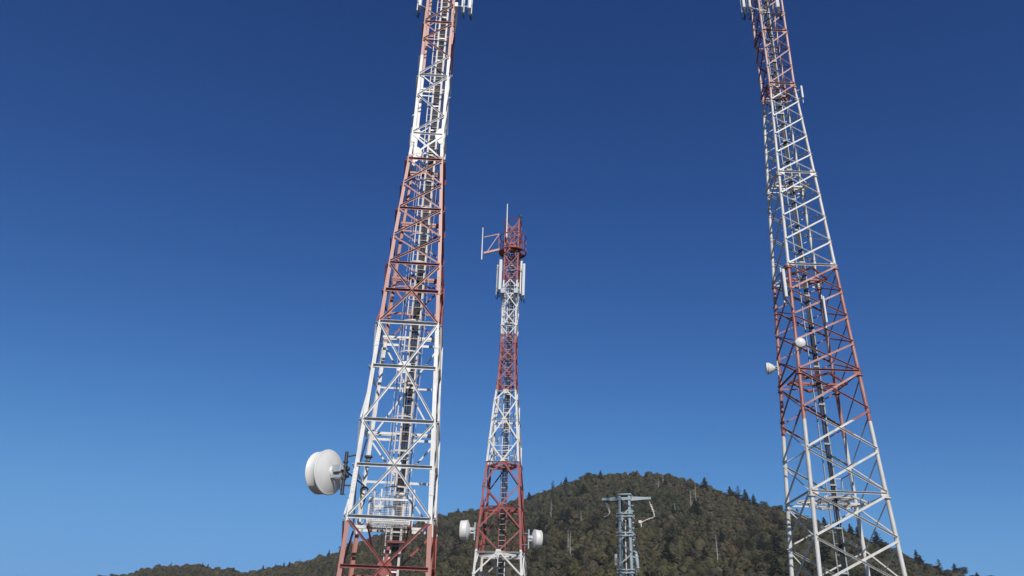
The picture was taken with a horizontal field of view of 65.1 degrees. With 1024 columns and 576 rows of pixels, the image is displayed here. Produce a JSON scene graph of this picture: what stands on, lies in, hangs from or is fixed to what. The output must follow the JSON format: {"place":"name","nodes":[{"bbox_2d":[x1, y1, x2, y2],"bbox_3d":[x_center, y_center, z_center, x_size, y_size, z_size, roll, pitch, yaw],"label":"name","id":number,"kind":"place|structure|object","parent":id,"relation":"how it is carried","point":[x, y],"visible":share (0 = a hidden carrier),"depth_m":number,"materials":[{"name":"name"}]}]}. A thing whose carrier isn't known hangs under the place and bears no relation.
{"place":"outdoors","nodes":[
{"label":"outdoors","id":0,"kind":"place"},
{"bbox_2d":[0,0,1023,575],"label":"sky","id":1,"kind":"structure","parent":0,"point":[199,199],"materials":[{"name":"blue"}]},
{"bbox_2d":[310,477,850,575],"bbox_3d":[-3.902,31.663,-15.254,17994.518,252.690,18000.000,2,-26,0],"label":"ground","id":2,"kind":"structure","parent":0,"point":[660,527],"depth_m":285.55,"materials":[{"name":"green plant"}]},
{"bbox_2d":[335,0,457,575],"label":"lattice tower","id":3,"kind":"structure","parent":2,"relation":"on","point":[385,567],"depth_m":28.27,"materials":[{"name":"metal"}]},
{"bbox_2d":[305,449,364,494],"bbox_3d":[-5.254,6.166,26.098,1.348,1.474,3.015,-12,-29,27],"label":"microwave dish","id":4,"kind":"object","parent":3,"relation":"attached to","point":[327,472],"visible":1,"depth_m":25.30,"materials":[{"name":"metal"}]},
{"bbox_2d":[415,0,439,18],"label":"panel antenna","id":5,"kind":"object","parent":3,"relation":"attached to","point":[419,3],"visible":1,"depth_m":34.39,"materials":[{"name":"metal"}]},
{"bbox_2d":[442,0,464,18],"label":"panel antenna","id":6,"kind":"object","parent":3,"relation":"attached to","point":[462,5],"visible":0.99,"depth_m":35.04,"materials":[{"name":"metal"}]},
{"bbox_2d":[454,2,457,32],"bbox_3d":[-2.418,-11.534,34.317,0.156,1.640,0.210,3,-26,-3],"label":"radio box","id":7,"kind":"object","parent":3,"relation":"attached to","point":[456,7],"visible":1,"depth_m":34.40,"materials":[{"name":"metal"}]},
{"bbox_2d":[442,0,472,19],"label":"panel antenna","id":8,"kind":"object","parent":3,"relation":"attached to","point":[470,5],"visible":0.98,"depth_m":35.28,"materials":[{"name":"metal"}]},
{"bbox_2d":[436,546,442,555],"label":"conifer","id":9,"kind":"object","parent":2,"relation":"on","point":[440,550],"visible":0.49,"depth_m":301.06,"materials":[{"name":"green plant"}]},
{"bbox_2d":[436,525,449,535],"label":"broad tree","id":10,"kind":"object","parent":2,"relation":"on","point":[442,532],"visible":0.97,"depth_m":361.56,"materials":[{"name":"green plant"}]},
{"bbox_2d":[444,544,462,559],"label":"conifer","id":11,"kind":"object","parent":2,"relation":"on","point":[454,551],"visible":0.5,"depth_m":281.07,"materials":[{"name":"green plant"}]},
{"bbox_2d":[454,533,464,544],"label":"broad tree","id":12,"kind":"object","parent":2,"relation":"on","point":[458,538],"visible":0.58,"depth_m":317.62,"materials":[{"name":"green plant"}]},
{"bbox_2d":[472,214,526,575],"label":"lattice mast","id":13,"kind":"object","parent":2,"relation":"on","point":[506,466],"visible":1,"depth_m":54.90,"materials":[{"name":"metal"}]},
{"bbox_2d":[459,520,477,540],"bbox_3d":[-2.723,15.569,51.554,1.266,1.285,1.283,2,-26,0],"label":"microwave dish","id":14,"kind":"object","parent":13,"relation":"attached to","point":[465,530],"visible":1,"depth_m":51.19,"materials":[{"name":"metal"}]},
{"bbox_2d":[481,229,482,259],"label":"whip antenna","id":15,"kind":"object","parent":13,"relation":"attached to","point":[482,245],"visible":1,"depth_m":60.81,"materials":[{"name":"white plastic"}]},
{"bbox_2d":[500,288,504,302],"bbox_3d":[-0.670,0.561,58.734,0.340,1.051,0.300,-1,-26,6],"label":"radio box","id":16,"kind":"object","parent":13,"relation":"attached to","point":[502,291],"visible":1,"depth_m":58.72,"materials":[{"name":"metal"}]},
{"bbox_2d":[495,264,511,298],"bbox_3d":[-0.647,-0.454,60.004,1.162,2.963,0.274,1,-26,2],"label":"panel antenna","id":17,"kind":"object","parent":13,"relation":"attached to","point":[497,276],"visible":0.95,"depth_m":60.06,"materials":[{"name":"plastic"}]},
{"bbox_2d":[498,259,511,296],"bbox_3d":[-0.535,-0.618,59.842,1.137,3.213,0.354,15,-29,-26],"label":"panel antenna","id":18,"kind":"object","parent":13,"relation":"attached to","point":[500,276],"visible":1,"depth_m":59.54,"materials":[{"name":"plastic"}]},
{"bbox_2d":[506,204,509,237],"bbox_3d":[-0.259,-5.087,61.619,0.141,2.996,0.531,-15,-30,31],"label":"whip antenna","id":19,"kind":"object","parent":13,"relation":"attached to","point":[507,222],"visible":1,"depth_m":61.42,"materials":[{"name":"white plastic"}]},
{"bbox_2d":[513,288,517,301],"bbox_3d":[0.284,0.562,58.755,0.340,1.051,0.300,-1,-26,6],"label":"radio box","id":20,"kind":"object","parent":13,"relation":"attached to","point":[515,292],"visible":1,"depth_m":58.73,"materials":[{"name":"metal"}]},
{"bbox_2d":[512,260,522,301],"bbox_3d":[0.398,-0.563,60.172,0.893,3.513,0.226,7,-26,-10],"label":"panel antenna","id":21,"kind":"object","parent":13,"relation":"attached to","point":[520,291],"visible":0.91,"depth_m":60.18,"materials":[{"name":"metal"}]},
{"bbox_2d":[511,264,524,303],"bbox_3d":[0.440,-0.337,59.789,1.089,3.363,0.342,-3,-26,10],"label":"panel antenna","id":22,"kind":"object","parent":13,"relation":"attached to","point":[523,280],"visible":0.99,"depth_m":59.64,"materials":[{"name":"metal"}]},
{"bbox_2d":[522,529,542,548],"bbox_3d":[1.391,16.054,51.536,1.074,1.241,2.321,-7,-27,18],"label":"microwave dish","id":23,"kind":"object","parent":13,"relation":"attached to","point":[536,538],"visible":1,"depth_m":51.67,"materials":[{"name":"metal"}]},
{"bbox_2d":[525,522,544,530],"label":"broad tree","id":24,"kind":"object","parent":2,"relation":"on","point":[534,524],"visible":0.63,"depth_m":315.81,"materials":[{"name":"green plant"}]},
{"bbox_2d":[526,548,547,562],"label":"broad tree","id":25,"kind":"object","parent":2,"relation":"on","point":[535,555],"visible":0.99,"depth_m":228.61,"materials":[{"name":"green plant"}]},
{"bbox_2d":[530,522,548,539],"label":"conifer","id":26,"kind":"object","parent":2,"relation":"on","point":[539,527],"visible":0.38,"depth_m":296.67,"materials":[{"name":"green plant"}]},
{"bbox_2d":[535,514,546,527],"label":"conifer","id":27,"kind":"object","parent":2,"relation":"on","point":[540,519],"visible":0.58,"depth_m":320.37,"materials":[{"name":"green plant"}]},
{"bbox_2d":[97,471,991,575],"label":"hillside scrub","id":28,"kind":"object","parent":2,"relation":"on","point":[728,512],"visible":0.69,"depth_m":281.09,"materials":[{"name":"green plant"}]},
{"bbox_2d":[554,510,564,522],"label":"conifer","id":29,"kind":"object","parent":2,"relation":"on","point":[561,514],"visible":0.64,"depth_m":319.82,"materials":[{"name":"green plant"}]},
{"bbox_2d":[556,539,570,549],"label":"broad tree","id":30,"kind":"object","parent":2,"relation":"on","point":[562,545],"visible":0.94,"depth_m":245.38,"materials":[{"name":"green plant"}]},
{"bbox_2d":[559,517,571,527],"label":"conifer","id":31,"kind":"object","parent":2,"relation":"on","point":[566,519],"visible":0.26,"depth_m":293.59,"materials":[{"name":"green plant"}]},
{"bbox_2d":[557,558,574,567],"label":"broad tree","id":32,"kind":"object","parent":2,"relation":"on","point":[565,561],"visible":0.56,"depth_m":201.67,"materials":[{"name":"green plant"}]},
{"bbox_2d":[563,508,572,521],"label":"conifer","id":33,"kind":"object","parent":2,"relation":"on","point":[567,514],"visible":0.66,"depth_m":310.93,"materials":[{"name":"green plant"}]},
{"bbox_2d":[560,525,576,537],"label":"broad tree","id":34,"kind":"object","parent":2,"relation":"on","point":[569,528],"visible":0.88,"depth_m":258.64,"materials":[{"name":"green plant"}]},
{"bbox_2d":[571,548,583,565],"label":"conifer","id":35,"kind":"object","parent":2,"relation":"on","point":[577,555],"visible":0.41,"depth_m":205.49,"materials":[{"name":"green plant"}]},
{"bbox_2d":[570,500,585,509],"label":"broad tree","id":36,"kind":"object","parent":2,"relation":"on","point":[575,504],"visible":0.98,"depth_m":330.21,"materials":[{"name":"green plant"}]},
{"bbox_2d":[575,484,589,494],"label":"conifer","id":37,"kind":"object","parent":2,"relation":"on","point":[582,489],"visible":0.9,"depth_m":364.78,"materials":[{"name":"green plant"}]},
{"bbox_2d":[584,514,602,530],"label":"broad tree","id":38,"kind":"object","parent":2,"relation":"on","point":[594,521],"visible":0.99,"depth_m":276.81,"materials":[{"name":"green plant"}]},
{"bbox_2d":[603,545,611,556],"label":"conifer","id":39,"kind":"object","parent":2,"relation":"on","point":[607,549],"visible":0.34,"depth_m":204.73,"materials":[{"name":"green plant"}]},
{"bbox_2d":[602,493,654,575],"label":"power pylon","id":40,"kind":"object","parent":2,"relation":"on","point":[629,499],"visible":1,"depth_m":47.80,"materials":[{"name":"metal"}]},
{"bbox_2d":[656,543,678,564],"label":"conifer","id":41,"kind":"object","parent":2,"relation":"on","point":[668,555],"visible":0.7,"depth_m":200.06,"materials":[{"name":"green plant"}]},
{"bbox_2d":[663,525,680,540],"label":"broad tree","id":42,"kind":"object","parent":2,"relation":"on","point":[670,535],"visible":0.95,"depth_m":243.77,"materials":[{"name":"green plant"}]},
{"bbox_2d":[671,505,679,516],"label":"conifer","id":43,"kind":"object","parent":2,"relation":"on","point":[673,510],"visible":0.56,"depth_m":293.56,"materials":[{"name":"green plant"}]},
{"bbox_2d":[684,482,693,488],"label":"broad tree","id":44,"kind":"object","parent":2,"relation":"on","point":[688,485],"visible":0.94,"depth_m":351.77,"materials":[{"name":"green plant"}]},
{"bbox_2d":[683,548,698,559],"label":"conifer","id":45,"kind":"object","parent":2,"relation":"on","point":[690,553],"visible":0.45,"depth_m":199.94,"materials":[{"name":"green plant"}]},
{"bbox_2d":[688,499,702,514],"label":"conifer","id":46,"kind":"object","parent":2,"relation":"on","point":[695,507],"visible":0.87,"depth_m":300.49,"materials":[{"name":"green plant"}]},
{"bbox_2d":[700,477,707,487],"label":"conifer","id":47,"kind":"object","parent":2,"relation":"on","point":[704,484],"visible":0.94,"depth_m":361.74,"materials":[{"name":"green plant"}]},
{"bbox_2d":[699,547,711,560],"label":"conifer","id":48,"kind":"object","parent":2,"relation":"on","point":[705,553],"visible":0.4,"depth_m":198.16,"materials":[{"name":"green plant"}]},
{"bbox_2d":[717,530,726,541],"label":"conifer","id":49,"kind":"object","parent":2,"relation":"on","point":[721,538],"visible":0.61,"depth_m":239.54,"materials":[{"name":"green plant"}]},
{"bbox_2d":[727,489,737,496],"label":"broad tree","id":50,"kind":"object","parent":2,"relation":"on","point":[733,493],"visible":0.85,"depth_m":340.16,"materials":[{"name":"green plant"}]},
{"bbox_2d":[735,486,743,499],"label":"conifer","id":51,"kind":"object","parent":2,"relation":"on","point":[737,490],"visible":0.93,"depth_m":338.24,"materials":[{"name":"green plant"}]},
{"bbox_2d":[731,537,756,548],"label":"broad tree","id":52,"kind":"object","parent":2,"relation":"on","point":[741,543],"visible":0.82,"depth_m":238.47,"materials":[{"name":"green plant"}]},
{"bbox_2d":[741,489,749,501],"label":"conifer","id":53,"kind":"object","parent":2,"relation":"on","point":[746,497],"visible":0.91,"depth_m":338.04,"materials":[{"name":"green plant"}]},
{"bbox_2d":[741,516,760,524],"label":"broad tree","id":54,"kind":"object","parent":2,"relation":"on","point":[751,519],"visible":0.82,"depth_m":286.07,"materials":[{"name":"green plant"}]},
{"bbox_2d":[743,527,760,535],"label":"broad tree","id":55,"kind":"object","parent":2,"relation":"on","point":[754,530],"visible":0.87,"depth_m":261.21,"materials":[{"name":"green plant"}]},
{"bbox_2d":[749,494,756,506],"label":"conifer","id":56,"kind":"object","parent":2,"relation":"on","point":[753,500],"visible":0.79,"depth_m":329.20,"materials":[{"name":"green plant"}]},
{"bbox_2d":[748,556,771,565],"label":"broad tree","id":57,"kind":"object","parent":2,"relation":"on","point":[755,561],"visible":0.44,"depth_m":194.98,"materials":[{"name":"green plant"}]},
{"bbox_2d":[757,534,768,551],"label":"conifer","id":58,"kind":"object","parent":2,"relation":"on","point":[761,543],"visible":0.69,"depth_m":234.90,"materials":[{"name":"green plant"}]},
{"bbox_2d":[752,551,782,565],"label":"broad tree","id":59,"kind":"object","parent":2,"relation":"on","point":[766,557],"visible":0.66,"depth_m":194.43,"materials":[{"name":"green plant"}]},
{"bbox_2d":[757,565,784,575],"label":"broad tree","id":60,"kind":"object","parent":2,"relation":"on","point":[768,568],"visible":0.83,"depth_m":178.22,"materials":[{"name":"green plant"}]},
{"bbox_2d":[763,512,780,523],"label":"broad tree","id":61,"kind":"object","parent":2,"relation":"on","point":[775,515],"visible":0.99,"depth_m":294.84,"materials":[{"name":"green plant"}]},
{"bbox_2d":[768,534,779,546],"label":"conifer","id":62,"kind":"object","parent":2,"relation":"on","point":[773,535],"visible":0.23,"depth_m":245.55,"materials":[{"name":"green plant"}]},
{"bbox_2d":[767,558,788,575],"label":"conifer","id":63,"kind":"object","parent":2,"relation":"on","point":[775,563],"visible":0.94,"depth_m":177.99,"materials":[{"name":"green plant"}]},
{"bbox_2d":[769,537,788,559],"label":"conifer","id":64,"kind":"object","parent":2,"relation":"on","point":[775,544],"visible":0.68,"depth_m":218.62,"materials":[{"name":"green plant"}]},
{"bbox_2d":[775,505,783,510],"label":"broad tree","id":65,"kind":"object","parent":2,"relation":"on","point":[779,507],"visible":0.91,"depth_m":317.16,"materials":[{"name":"green plant"}]},
{"bbox_2d":[776,519,785,535],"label":"conifer","id":66,"kind":"object","parent":2,"relation":"on","point":[782,527],"visible":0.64,"depth_m":263.38,"materials":[{"name":"green plant"}]},
{"bbox_2d":[786,554,814,570],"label":"broad tree","id":67,"kind":"object","parent":2,"relation":"on","point":[807,564],"visible":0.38,"depth_m":197.14,"materials":[{"name":"green plant"}]},
{"bbox_2d":[814,543,838,564],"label":"conifer","id":68,"kind":"object","parent":2,"relation":"on","point":[824,556],"visible":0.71,"depth_m":220.72,"materials":[{"name":"green plant"}]},
{"bbox_2d":[749,0,906,575],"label":"tubular lattice tower","id":69,"kind":"structure","parent":2,"relation":"on","point":[844,503],"depth_m":26.78,"materials":[{"name":"metal"}]},
{"bbox_2d":[740,0,766,20],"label":"panel antenna","id":70,"kind":"object","parent":69,"relation":"attached to","point":[742,3],"visible":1,"depth_m":33.11,"materials":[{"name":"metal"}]},
{"bbox_2d":[746,0,767,20],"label":"panel antenna","id":71,"kind":"object","parent":69,"relation":"attached to","point":[748,2],"visible":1,"depth_m":32.93,"materials":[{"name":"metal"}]},
{"bbox_2d":[765,361,779,379],"bbox_3d":[8.782,2.823,26.991,0.430,0.581,1.259,-7,-27,19],"label":"microwave dish","id":72,"kind":"object","parent":69,"relation":"attached to","point":[770,368],"visible":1,"depth_m":26.53,"materials":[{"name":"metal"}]},
{"bbox_2d":[767,0,781,28],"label":"panel antenna","id":73,"kind":"object","parent":69,"relation":"attached to","point":[778,8],"visible":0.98,"depth_m":31.64,"materials":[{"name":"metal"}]},
{"bbox_2d":[779,268,793,308],"bbox_3d":[8.983,0.152,26.208,0.172,1.250,1.505,-10,-28,24],"label":"panel antenna","id":74,"kind":"object","parent":69,"relation":"attached to","point":[784,285],"visible":1,"depth_m":25.70,"materials":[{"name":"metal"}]},
{"bbox_2d":[779,86,803,103],"bbox_3d":[10.882,-7.433,31.235,0.924,0.830,0.167,-16,-31,33],"label":"panel antenna","id":75,"kind":"object","parent":69,"relation":"attached to","point":[801,89],"visible":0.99,"depth_m":31.16,"materials":[{"name":"metal"}]},
{"bbox_2d":[795,338,805,354],"bbox_3d":[8.973,1.811,25.308,0.316,0.899,1.365,-2,-26,9],"label":"microwave dish","id":76,"kind":"object","parent":69,"relation":"attached to","point":[800,343],"visible":1,"depth_m":24.66,"materials":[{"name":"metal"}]},
{"bbox_2d":[820,295,827,341],"bbox_3d":[10.604,1.162,27.201,0.108,1.200,2.146,-7,-27,19],"label":"panel antenna","id":77,"kind":"object","parent":69,"relation":"attached to","point":[824,310],"visible":1,"depth_m":26.36,"materials":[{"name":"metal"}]},
{"bbox_2d":[826,565,852,575],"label":"broad tree","id":78,"kind":"object","parent":2,"relation":"on","point":[839,570],"visible":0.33,"depth_m":179.92,"materials":[{"name":"green plant"}]},
{"bbox_2d":[847,523,854,534],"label":"conifer","id":79,"kind":"object","parent":2,"relation":"on","point":[850,529],"visible":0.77,"depth_m":286.97,"materials":[{"name":"green plant"}]},
{"bbox_2d":[852,526,865,538],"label":"conifer","id":80,"kind":"object","parent":2,"relation":"on","point":[857,534],"visible":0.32,"depth_m":278.76,"materials":[{"name":"green plant"}]},
{"bbox_2d":[848,569,880,575],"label":"broad tree","id":81,"kind":"object","parent":2,"relation":"on","point":[857,574],"visible":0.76,"depth_m":174.68,"materials":[{"name":"green plant"}]},
{"bbox_2d":[871,565,881,575],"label":"conifer","id":82,"kind":"object","parent":2,"relation":"on","point":[874,570],"visible":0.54,"depth_m":190.92,"materials":[{"name":"green plant"}]},
{"bbox_2d":[871,531,891,548],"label":"conifer","id":83,"kind":"object","parent":2,"relation":"on","point":[876,540],"visible":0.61,"depth_m":271.25,"materials":[{"name":"green plant"}]},
{"bbox_2d":[913,550,924,564],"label":"conifer","id":84,"kind":"object","parent":2,"relation":"on","point":[915,557],"visible":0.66,"depth_m":256.44,"materials":[{"name":"green plant"}]},
{"bbox_2d":[917,555,925,563],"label":"conifer","id":85,"kind":"object","parent":2,"relation":"on","point":[920,560],"visible":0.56,"depth_m":255.01,"materials":[{"name":"green plant"}]},
{"bbox_2d":[935,559,943,572],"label":"conifer","id":86,"kind":"object","parent":2,"relation":"on","point":[938,565],"visible":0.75,"depth_m":247.14,"materials":[{"name":"green plant"}]},
{"bbox_2d":[951,563,959,572],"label":"conifer","id":87,"kind":"object","parent":2,"relation":"on","point":[954,568],"visible":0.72,"depth_m":239.58,"materials":[{"name":"green plant"}]},
{"bbox_2d":[957,566,968,573],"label":"broad tree","id":88,"kind":"object","parent":2,"relation":"on","point":[963,569],"visible":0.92,"depth_m":240.11,"materials":[{"name":"green plant"}]}
]}

